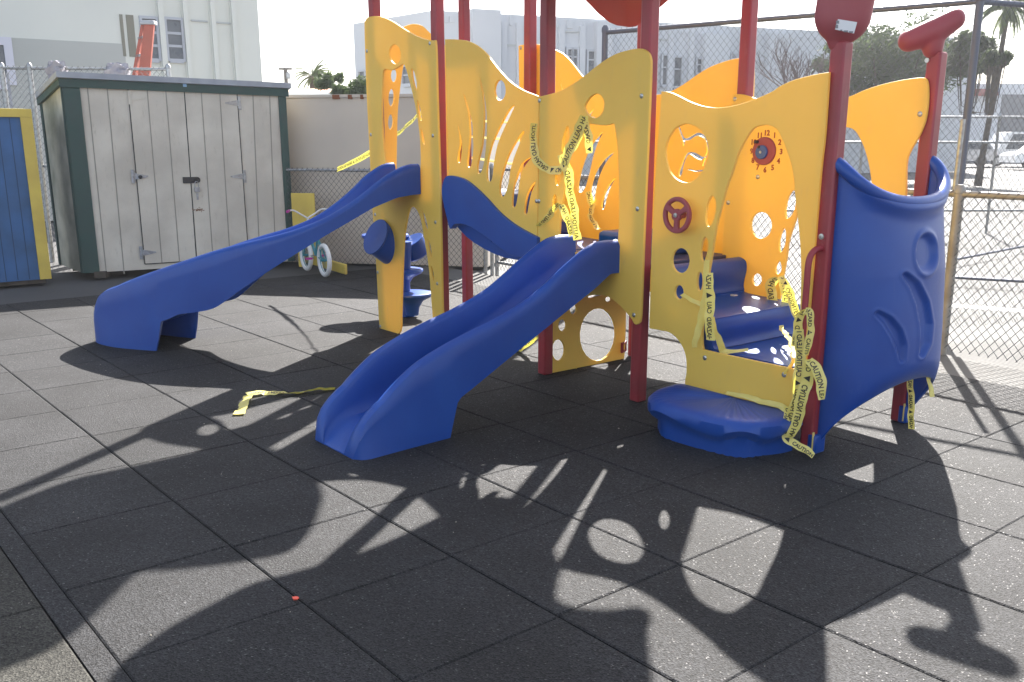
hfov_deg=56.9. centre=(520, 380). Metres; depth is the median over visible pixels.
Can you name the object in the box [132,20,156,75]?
step ladder
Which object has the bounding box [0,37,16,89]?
window
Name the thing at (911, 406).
caution tape
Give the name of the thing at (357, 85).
bush
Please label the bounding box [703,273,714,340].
caution tape
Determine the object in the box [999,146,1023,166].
parked car
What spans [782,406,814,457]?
caution tape
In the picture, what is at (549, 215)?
caution tape
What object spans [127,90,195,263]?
door
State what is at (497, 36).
building
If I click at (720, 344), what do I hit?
caution tape
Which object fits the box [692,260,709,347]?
caution tape
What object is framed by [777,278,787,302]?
caution tape
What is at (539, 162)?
caution tape
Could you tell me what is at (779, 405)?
caution tape
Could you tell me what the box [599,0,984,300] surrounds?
chain link fence
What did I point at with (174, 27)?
window
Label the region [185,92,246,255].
door
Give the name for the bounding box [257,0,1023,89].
sky
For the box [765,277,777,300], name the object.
caution tape
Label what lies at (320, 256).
childrens bicycle
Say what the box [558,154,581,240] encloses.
caution tape
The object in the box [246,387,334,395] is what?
caution tape
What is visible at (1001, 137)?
parked car
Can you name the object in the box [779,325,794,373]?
caution tape
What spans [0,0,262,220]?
cream building
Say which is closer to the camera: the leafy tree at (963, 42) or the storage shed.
the storage shed
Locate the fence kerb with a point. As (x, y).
(1006, 375)
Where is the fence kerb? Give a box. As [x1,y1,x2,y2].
[412,265,1023,388]
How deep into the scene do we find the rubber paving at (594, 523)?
3.93 m
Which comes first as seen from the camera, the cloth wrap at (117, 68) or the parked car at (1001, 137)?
the cloth wrap at (117, 68)
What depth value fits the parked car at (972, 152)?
55.45 m
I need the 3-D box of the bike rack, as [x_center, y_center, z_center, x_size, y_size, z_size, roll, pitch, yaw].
[-2.360,-1.587,11.382,0.040,0.480,1.300,-9,17,-32]
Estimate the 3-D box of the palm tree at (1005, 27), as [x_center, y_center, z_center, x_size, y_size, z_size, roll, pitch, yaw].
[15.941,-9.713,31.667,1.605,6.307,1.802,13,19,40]
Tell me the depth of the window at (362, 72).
39.81 m
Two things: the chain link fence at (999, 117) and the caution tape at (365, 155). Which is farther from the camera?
the chain link fence at (999, 117)
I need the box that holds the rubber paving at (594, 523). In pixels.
[0,269,1023,681]
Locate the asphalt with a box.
[0,221,375,304]
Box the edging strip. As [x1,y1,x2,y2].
[0,511,131,681]
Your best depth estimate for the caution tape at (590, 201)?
7.04 m
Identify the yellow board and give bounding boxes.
[291,193,315,266]
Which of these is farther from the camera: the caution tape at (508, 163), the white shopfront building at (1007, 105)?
the white shopfront building at (1007, 105)
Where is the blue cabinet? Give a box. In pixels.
[0,108,51,285]
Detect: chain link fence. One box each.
[0,62,170,262]
[283,167,486,273]
[489,163,519,275]
[579,119,1023,361]
[581,113,1023,233]
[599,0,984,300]
[950,0,1023,327]
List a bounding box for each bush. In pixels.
[313,70,344,90]
[329,74,366,93]
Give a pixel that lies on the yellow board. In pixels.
(303, 203)
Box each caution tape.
[233,393,252,413]
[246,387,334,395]
[337,111,420,171]
[472,157,511,164]
[519,335,537,351]
[529,123,561,174]
[536,203,561,226]
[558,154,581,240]
[559,204,574,236]
[561,115,588,167]
[583,116,592,153]
[585,191,600,229]
[680,293,699,305]
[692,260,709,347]
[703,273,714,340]
[713,317,748,353]
[725,391,785,411]
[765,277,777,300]
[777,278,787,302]
[778,275,799,318]
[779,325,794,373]
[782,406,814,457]
[785,359,812,437]
[786,329,805,420]
[791,309,805,345]
[802,307,814,354]
[805,358,826,399]
[907,379,914,428]
[926,377,933,396]
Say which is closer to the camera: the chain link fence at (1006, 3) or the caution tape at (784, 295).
the caution tape at (784, 295)
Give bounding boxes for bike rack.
[305,242,346,274]
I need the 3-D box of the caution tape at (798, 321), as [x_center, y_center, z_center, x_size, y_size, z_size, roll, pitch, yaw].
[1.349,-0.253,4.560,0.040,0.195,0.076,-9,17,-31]
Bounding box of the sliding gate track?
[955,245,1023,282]
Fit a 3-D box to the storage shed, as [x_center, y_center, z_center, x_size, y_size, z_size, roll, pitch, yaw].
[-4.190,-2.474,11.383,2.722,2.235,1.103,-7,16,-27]
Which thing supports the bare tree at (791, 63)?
on the ground
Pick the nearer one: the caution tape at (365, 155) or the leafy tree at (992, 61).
the caution tape at (365, 155)
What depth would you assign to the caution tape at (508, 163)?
7.98 m
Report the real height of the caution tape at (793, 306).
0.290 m
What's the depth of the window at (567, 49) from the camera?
37.98 m
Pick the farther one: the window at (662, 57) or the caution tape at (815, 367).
the window at (662, 57)
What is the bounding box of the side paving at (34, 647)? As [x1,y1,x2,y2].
[0,549,93,681]
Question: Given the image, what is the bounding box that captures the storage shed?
[35,71,294,277]
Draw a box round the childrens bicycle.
[286,208,331,276]
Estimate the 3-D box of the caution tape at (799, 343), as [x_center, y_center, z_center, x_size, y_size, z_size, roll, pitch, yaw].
[1.351,0.001,4.636,0.045,0.512,0.078,-12,19,-39]
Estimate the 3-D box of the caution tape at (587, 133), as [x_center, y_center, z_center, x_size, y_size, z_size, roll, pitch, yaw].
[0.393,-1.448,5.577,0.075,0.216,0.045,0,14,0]
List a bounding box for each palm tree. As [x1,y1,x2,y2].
[294,59,332,88]
[973,0,1023,185]
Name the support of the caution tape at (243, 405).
on the rubber paving at (594, 523)
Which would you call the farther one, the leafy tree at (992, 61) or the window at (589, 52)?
the window at (589, 52)
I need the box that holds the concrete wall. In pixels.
[284,94,519,266]
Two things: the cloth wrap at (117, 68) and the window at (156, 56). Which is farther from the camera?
the window at (156, 56)
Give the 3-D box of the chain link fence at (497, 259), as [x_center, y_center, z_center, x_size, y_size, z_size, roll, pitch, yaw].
[0.037,-1.771,10.706,0.055,1.315,1.309,-10,18,-35]
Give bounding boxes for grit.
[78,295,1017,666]
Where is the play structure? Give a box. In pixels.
[94,0,965,459]
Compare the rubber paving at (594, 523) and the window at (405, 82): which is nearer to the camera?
the rubber paving at (594, 523)
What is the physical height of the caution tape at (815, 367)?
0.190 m
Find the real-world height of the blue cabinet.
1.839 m
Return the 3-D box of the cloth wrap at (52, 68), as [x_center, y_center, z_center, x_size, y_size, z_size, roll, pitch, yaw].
[-5.781,-3.830,11.803,0.240,0.324,0.166,-1,14,-5]
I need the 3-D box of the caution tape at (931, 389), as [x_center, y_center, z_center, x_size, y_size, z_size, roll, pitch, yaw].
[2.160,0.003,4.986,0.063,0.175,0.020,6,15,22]
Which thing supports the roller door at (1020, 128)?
in the white shopfront building at (1007, 105)
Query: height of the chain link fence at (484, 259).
1.287 m
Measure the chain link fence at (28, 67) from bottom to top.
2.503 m
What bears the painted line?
on the ground
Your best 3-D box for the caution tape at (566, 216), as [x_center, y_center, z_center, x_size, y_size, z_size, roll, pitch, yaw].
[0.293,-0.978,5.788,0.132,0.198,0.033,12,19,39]
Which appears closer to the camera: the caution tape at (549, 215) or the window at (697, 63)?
the caution tape at (549, 215)
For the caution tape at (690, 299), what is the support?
attached to the play structure
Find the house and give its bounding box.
[288,88,330,94]
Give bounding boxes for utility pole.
[279,68,291,82]
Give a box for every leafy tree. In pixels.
[811,0,967,96]
[812,42,857,92]
[946,28,1014,180]
[978,48,1014,185]
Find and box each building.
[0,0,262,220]
[353,9,966,175]
[969,84,1023,140]
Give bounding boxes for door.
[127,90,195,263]
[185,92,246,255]
[1000,94,1023,131]
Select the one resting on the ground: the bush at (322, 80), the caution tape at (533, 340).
the bush at (322, 80)
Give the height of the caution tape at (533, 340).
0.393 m
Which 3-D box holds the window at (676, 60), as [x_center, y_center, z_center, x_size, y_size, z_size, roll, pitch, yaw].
[6.642,-13.017,39.999,0.512,1.351,0.130,-6,15,-21]
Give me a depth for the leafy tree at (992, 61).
31.37 m
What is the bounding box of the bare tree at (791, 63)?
[755,35,829,86]
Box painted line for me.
[952,304,1023,312]
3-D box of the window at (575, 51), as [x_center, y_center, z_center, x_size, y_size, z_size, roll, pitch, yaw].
[2.204,-12.951,38.165,0.321,0.920,0.130,-6,15,-21]
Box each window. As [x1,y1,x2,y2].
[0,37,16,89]
[139,15,161,62]
[164,17,185,62]
[357,69,365,78]
[401,65,410,86]
[565,47,573,62]
[571,47,578,69]
[586,49,594,73]
[659,53,668,87]
[673,55,683,88]
[694,57,701,74]
[730,52,736,59]
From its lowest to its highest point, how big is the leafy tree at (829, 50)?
5.502 m
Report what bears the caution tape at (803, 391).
attached to the play structure
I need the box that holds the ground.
[411,161,1023,367]
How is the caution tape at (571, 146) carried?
attached to the play structure
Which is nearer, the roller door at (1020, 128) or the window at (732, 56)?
the window at (732, 56)
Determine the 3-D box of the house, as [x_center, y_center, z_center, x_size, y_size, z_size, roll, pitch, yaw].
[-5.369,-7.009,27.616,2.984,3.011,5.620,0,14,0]
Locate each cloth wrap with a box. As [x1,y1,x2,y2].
[45,60,67,78]
[104,62,130,74]
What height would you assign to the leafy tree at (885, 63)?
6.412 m
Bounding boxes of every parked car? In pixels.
[967,144,993,164]
[990,132,1023,165]
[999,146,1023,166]
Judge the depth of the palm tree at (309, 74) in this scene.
28.57 m
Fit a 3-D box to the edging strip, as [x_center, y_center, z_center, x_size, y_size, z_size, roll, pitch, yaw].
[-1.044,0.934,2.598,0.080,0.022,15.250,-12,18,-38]
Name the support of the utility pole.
on the ground
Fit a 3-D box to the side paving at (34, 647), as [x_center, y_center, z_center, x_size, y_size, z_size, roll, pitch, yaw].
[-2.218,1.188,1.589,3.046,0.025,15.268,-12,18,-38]
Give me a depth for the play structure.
5.37 m
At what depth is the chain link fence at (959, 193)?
6.73 m
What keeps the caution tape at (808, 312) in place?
attached to the play structure

